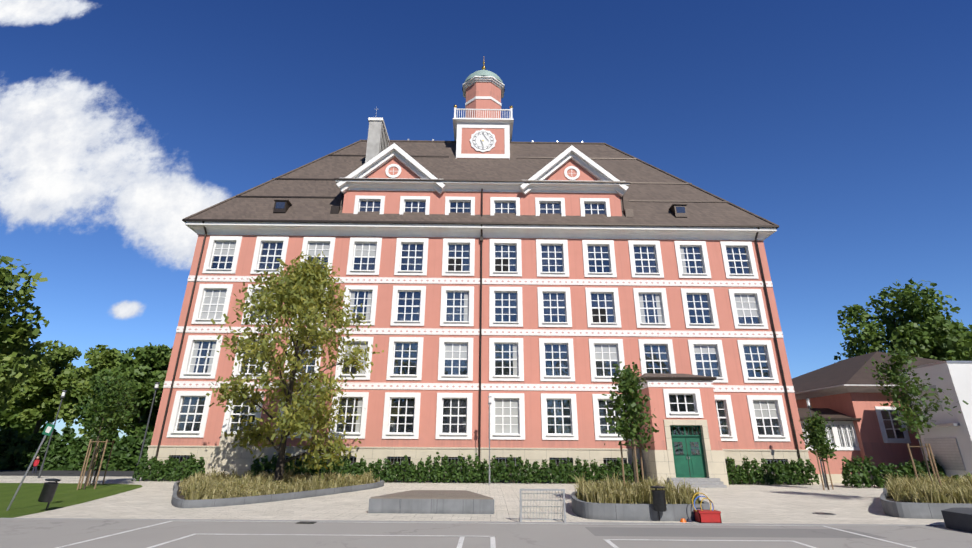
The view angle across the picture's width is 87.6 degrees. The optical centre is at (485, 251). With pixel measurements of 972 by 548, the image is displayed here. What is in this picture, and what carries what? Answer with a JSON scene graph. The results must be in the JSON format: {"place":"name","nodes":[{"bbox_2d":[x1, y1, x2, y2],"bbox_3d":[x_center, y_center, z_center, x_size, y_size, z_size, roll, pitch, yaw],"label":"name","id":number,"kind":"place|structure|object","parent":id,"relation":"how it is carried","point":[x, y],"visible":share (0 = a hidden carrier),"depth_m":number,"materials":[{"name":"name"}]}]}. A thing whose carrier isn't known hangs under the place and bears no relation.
{"place":"outdoors","nodes":[
{"label":"outdoors","id":0,"kind":"place"},
{"bbox_2d":[32,456,39,472],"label":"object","id":1,"kind":"object","parent":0,"point":[36,463],"visible":0.96,"depth_m":38.05,"materials":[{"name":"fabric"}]},
{"bbox_2d":[38,478,60,510],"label":"trash can","id":2,"kind":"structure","parent":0,"point":[48,491],"depth_m":16.70,"materials":[{"name":"metal"}]},
{"bbox_2d":[0,470,141,476],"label":"side road","id":3,"kind":"structure","parent":0,"point":[58,473],"depth_m":38.11,"materials":[{"name":"grey asphalt"}]},
{"bbox_2d":[137,382,159,464],"bbox_3d":[-25.132,13.012,37.609,0.420,6.500,0.420,0,-21,0],"label":"lamp post","id":4,"kind":"object","parent":3,"relation":"on","point":[155,388],"visible":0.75,"depth_m":37.78,"materials":[{"name":"black metal"}]},
{"bbox_2d":[6,463,135,470],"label":"park lawn","id":5,"kind":"structure","parent":0,"point":[120,469],"depth_m":43.03,"materials":[{"name":"green plant"}]},
{"bbox_2d":[0,256,53,411],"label":"park tree","id":6,"kind":"object","parent":5,"relation":"on","point":[16,337],"visible":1,"depth_m":38.13,"materials":[{"name":"green plant"}]},
{"bbox_2d":[0,408,54,433],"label":"tree","id":7,"kind":"object","parent":5,"relation":"on","point":[8,418],"visible":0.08,"depth_m":77.96,"materials":[{"name":"green plant"}]},
{"bbox_2d":[0,340,84,437],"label":"park tree","id":8,"kind":"object","parent":5,"relation":"on","point":[34,397],"visible":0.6,"depth_m":58.64,"materials":[{"name":"green plant"}]},
{"bbox_2d":[0,422,152,470],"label":"hedge","id":9,"kind":"object","parent":5,"relation":"on","point":[19,452],"visible":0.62,"depth_m":43.01,"materials":[{"name":"green plant"}]},
{"bbox_2d":[54,344,126,438],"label":"park tree","id":10,"kind":"object","parent":5,"relation":"on","point":[99,357],"visible":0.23,"depth_m":56.45,"materials":[{"name":"green plant"}]},
{"bbox_2d":[85,342,172,436],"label":"park tree","id":11,"kind":"object","parent":5,"relation":"on","point":[148,368],"visible":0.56,"depth_m":53.21,"materials":[{"name":"green plant"}]},
{"bbox_2d":[0,483,142,517],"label":"lawn","id":12,"kind":"structure","parent":0,"point":[25,502],"depth_m":21.72,"materials":[{"name":"green plant"}]},
{"bbox_2d":[6,423,54,510],"bbox_3d":[-15.368,7.237,17.165,0.815,2.763,0.075,0,-21,0],"label":"sign pole","id":13,"kind":"object","parent":12,"relation":"on","point":[48,429],"visible":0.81,"depth_m":17.32,"materials":[{"name":"grey metal"}]},
{"bbox_2d":[70,367,139,489],"bbox_3d":[-19.603,8.849,25.823,2.794,5.894,3.092,0,-21,0],"label":"young tree","id":14,"kind":"object","parent":12,"relation":"on","point":[108,390],"visible":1,"depth_m":25.96,"materials":[{"name":"green plant"}]},
{"bbox_2d":[78,381,140,485],"bbox_3d":[-21.062,9.878,28.072,2.574,5.568,3.112,0,-21,0],"label":"young tree","id":15,"kind":"object","parent":12,"relation":"on","point":[133,397],"visible":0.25,"depth_m":27.82,"materials":[{"name":"green plant"}]},
{"bbox_2d":[368,490,493,513],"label":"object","id":16,"kind":"structure","parent":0,"point":[437,502],"depth_m":16.75,"materials":[{"name":"concrete"}]},
{"bbox_2d":[0,476,944,524],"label":"forecourt paving","id":17,"kind":"structure","parent":0,"point":[752,503],"depth_m":18.94,"materials":[{"name":"concrete"}]},
{"bbox_2d":[38,390,66,477],"bbox_3d":[-28.854,12.031,33.720,0.300,5.500,0.300,0,-21,0],"label":"lamp post","id":18,"kind":"object","parent":17,"relation":"on","point":[62,396],"visible":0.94,"depth_m":33.57,"materials":[{"name":"black metal"}]},
{"bbox_2d":[171,465,383,507],"bbox_3d":[-11.018,10.764,23.805,10.688,0.978,12.828,0,-21,0],"label":"planter","id":19,"kind":"object","parent":17,"relation":"on","point":[213,489],"visible":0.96,"depth_m":21.96,"materials":[{"name":"concrete"}]},
{"bbox_2d":[205,251,383,481],"bbox_3d":[-10.878,5.850,26.856,9.324,12.348,8.890,-4,-21,12],"label":"tree","id":20,"kind":"object","parent":19,"relation":"in","point":[301,292],"visible":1,"depth_m":26.04,"materials":[{"name":"green plant"}]},
{"bbox_2d":[131,452,819,484],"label":"hedge","id":21,"kind":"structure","parent":17,"relation":"on","point":[170,469],"depth_m":30.91,"materials":[{"name":"green plant"}]},
{"bbox_2d":[488,396,490,484],"bbox_3d":[0.216,11.236,30.456,0.240,5.000,0.240,1,-21,-1],"label":"lamp post","id":22,"kind":"object","parent":17,"relation":"on","point":[489,401],"visible":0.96,"depth_m":30.44,"materials":[{"name":"black metal"}]},
{"bbox_2d":[519,489,565,522],"bbox_3d":[1.670,7.594,15.238,1.340,0.910,0.660,0,-21,0],"label":"metal barrier","id":23,"kind":"object","parent":17,"relation":"on","point":[542,512],"visible":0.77,"depth_m":15.19,"materials":[{"name":"metal"}]},
{"bbox_2d":[295,512,836,523],"bbox_3d":[3.219,8.338,15.919,17.527,0.020,0.718,4,-21,-9],"label":"drain cover","id":24,"kind":"object","parent":17,"relation":"on","point":[818,513],"visible":0.94,"depth_m":16.98,"materials":[{"name":"metal"}]},
{"bbox_2d":[569,472,709,520],"bbox_3d":[4.963,8.425,17.943,4.438,1.339,5.195,0,-21,0],"label":"planter","id":25,"kind":"object","parent":17,"relation":"on","point":[617,499],"visible":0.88,"depth_m":16.02,"materials":[{"name":"concrete"}]},
{"bbox_2d":[602,358,658,485],"bbox_3d":[5.601,6.819,19.603,2.358,5.535,2.384,0,-21,0],"label":"young tree","id":26,"kind":"object","parent":25,"relation":"in","point":[627,381],"visible":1,"depth_m":19.55,"materials":[{"name":"green plant"}]},
{"bbox_2d":[651,485,666,520],"bbox_3d":[5.240,7.601,15.319,0.412,1.000,0.412,14,-25,-31],"label":"litter bin","id":27,"kind":"object","parent":17,"relation":"on","point":[659,500],"visible":1,"depth_m":15.24,"materials":[{"name":"metal"}]},
{"bbox_2d":[680,492,721,522],"bbox_3d":[6.380,7.694,15.277,1.170,0.809,0.450,0,-21,0],"label":"red crate with hoops","id":28,"kind":"object","parent":17,"relation":"on","point":[708,516],"visible":0.94,"depth_m":15.03,"materials":[{"name":"plastic"}]},
{"bbox_2d":[805,399,826,487],"bbox_3d":[19.474,11.193,29.875,0.240,4.900,0.240,1,-21,-1],"label":"lamp post","id":29,"kind":"object","parent":17,"relation":"on","point":[809,406],"visible":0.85,"depth_m":29.42,"materials":[{"name":"black metal"}]},
{"bbox_2d":[798,411,838,489],"bbox_3d":[18.527,10.831,28.132,2.063,4.315,1.878,0,-21,0],"label":"young tree","id":30,"kind":"object","parent":17,"relation":"on","point":[816,426],"visible":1,"depth_m":28.12,"materials":[{"name":"green plant"}]},
{"bbox_2d":[792,351,941,482],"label":"annex wing","id":31,"kind":"structure","parent":17,"relation":"on","point":[847,396],"depth_m":33.95,"materials":[{"name":"pink paint"}]},
{"bbox_2d":[841,453,946,487],"bbox_3d":[26.774,12.689,29.313,12.359,1.966,1.326,0,-21,0],"label":"yard hedge","id":32,"kind":"object","parent":17,"relation":"on","point":[854,468],"visible":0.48,"depth_m":29.19,"materials":[{"name":"green plant"}]},
{"bbox_2d":[834,277,971,361],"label":"tree","id":33,"kind":"object","parent":17,"relation":"on","point":[905,298],"visible":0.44,"depth_m":59.72,"materials":[{"name":"green plant"}]},
{"bbox_2d":[878,469,971,518],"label":"planter","id":34,"kind":"object","parent":17,"relation":"on","point":[912,498],"visible":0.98,"depth_m":16.89,"materials":[{"name":"concrete"}]},
{"bbox_2d":[865,344,968,487],"bbox_3d":[18.052,6.949,21.012,3.053,6.454,2.896,-5,-22,14],"label":"young tree","id":35,"kind":"object","parent":34,"relation":"in","point":[914,422],"visible":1,"depth_m":21.27,"materials":[{"name":"green plant"}]},
{"bbox_2d":[885,295,971,360],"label":"tree","id":36,"kind":"object","parent":17,"relation":"on","point":[936,311],"visible":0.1,"depth_m":57.48,"materials":[{"name":"green plant"}]},
{"bbox_2d":[899,361,971,477],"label":"white modern building","id":37,"kind":"structure","parent":17,"relation":"on","point":[948,437],"depth_m":28.86,"materials":[{"name":"paint"}]},
{"bbox_2d":[919,472,971,480],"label":"hedge","id":38,"kind":"object","parent":17,"relation":"on","point":[955,476],"visible":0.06,"depth_m":24.79,"materials":[{"name":"green plant"}]},
{"bbox_2d":[141,157,814,486],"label":"school walls","id":39,"kind":"structure","parent":0,"point":[655,461],"depth_m":34.45,"materials":[{"name":"pink paint"}]},
{"bbox_2d":[148,143,808,487],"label":"school windows and trim","id":40,"kind":"structure","parent":39,"relation":"attached to","point":[689,451],"depth_m":35.51,"materials":[{"name":"white paint"}]},
{"bbox_2d":[183,139,776,224],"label":"roof","id":41,"kind":"structure","parent":39,"relation":"on","point":[651,195],"depth_m":41.43,"materials":[{"name":"tile"}]},
{"bbox_2d":[365,108,389,162],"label":"chimney","id":42,"kind":"object","parent":41,"relation":"on","point":[378,140],"visible":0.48,"depth_m":44.59,"materials":[{"name":"paint"}]},
{"bbox_2d":[453,60,513,158],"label":"clock tower","id":43,"kind":"structure","parent":41,"relation":"on","point":[483,129],"depth_m":48.70,"materials":[{"name":"pink paint"}]},
{"bbox_2d":[0,519,971,547],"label":"sports court asphalt","id":44,"kind":"structure","parent":0,"point":[34,533],"depth_m":12.66,"materials":[{"name":"grey asphalt"}]},
{"bbox_2d":[56,521,915,547],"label":"court line markings","id":45,"kind":"object","parent":44,"relation":"on","point":[492,542],"visible":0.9,"depth_m":12.44,"materials":[{"name":"white paint"}]},
{"bbox_2d":[941,508,971,532],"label":"concrete seat block","id":46,"kind":"structure","parent":44,"relation":"on","point":[959,519],"depth_m":13.97,"materials":[{"name":"grey concrete"}]},
{"bbox_2d":[0,0,971,444],"label":"sky","id":47,"kind":"structure","parent":0,"point":[845,126],"materials":[{"name":"blue"}]},
{"label":"ground","id":48,"kind":"structure","parent":0,"visible":0},
{"bbox_2d":[0,416,78,437],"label":"tree","id":49,"kind":"object","parent":48,"relation":"on","point":[19,433],"depth_m":93.94,"materials":[{"name":"green plant"}]},
{"bbox_2d":[120,421,136,436],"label":"tree","id":50,"kind":"object","parent":48,"relation":"on","point":[130,431],"depth_m":86.20,"materials":[{"name":"green plant"}]},
{"bbox_2d":[0,518,944,525],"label":"court kerb","id":51,"kind":"structure","parent":48,"relation":"on","point":[475,521],"depth_m":14.81,"materials":[{"name":"concrete"}]}
]}

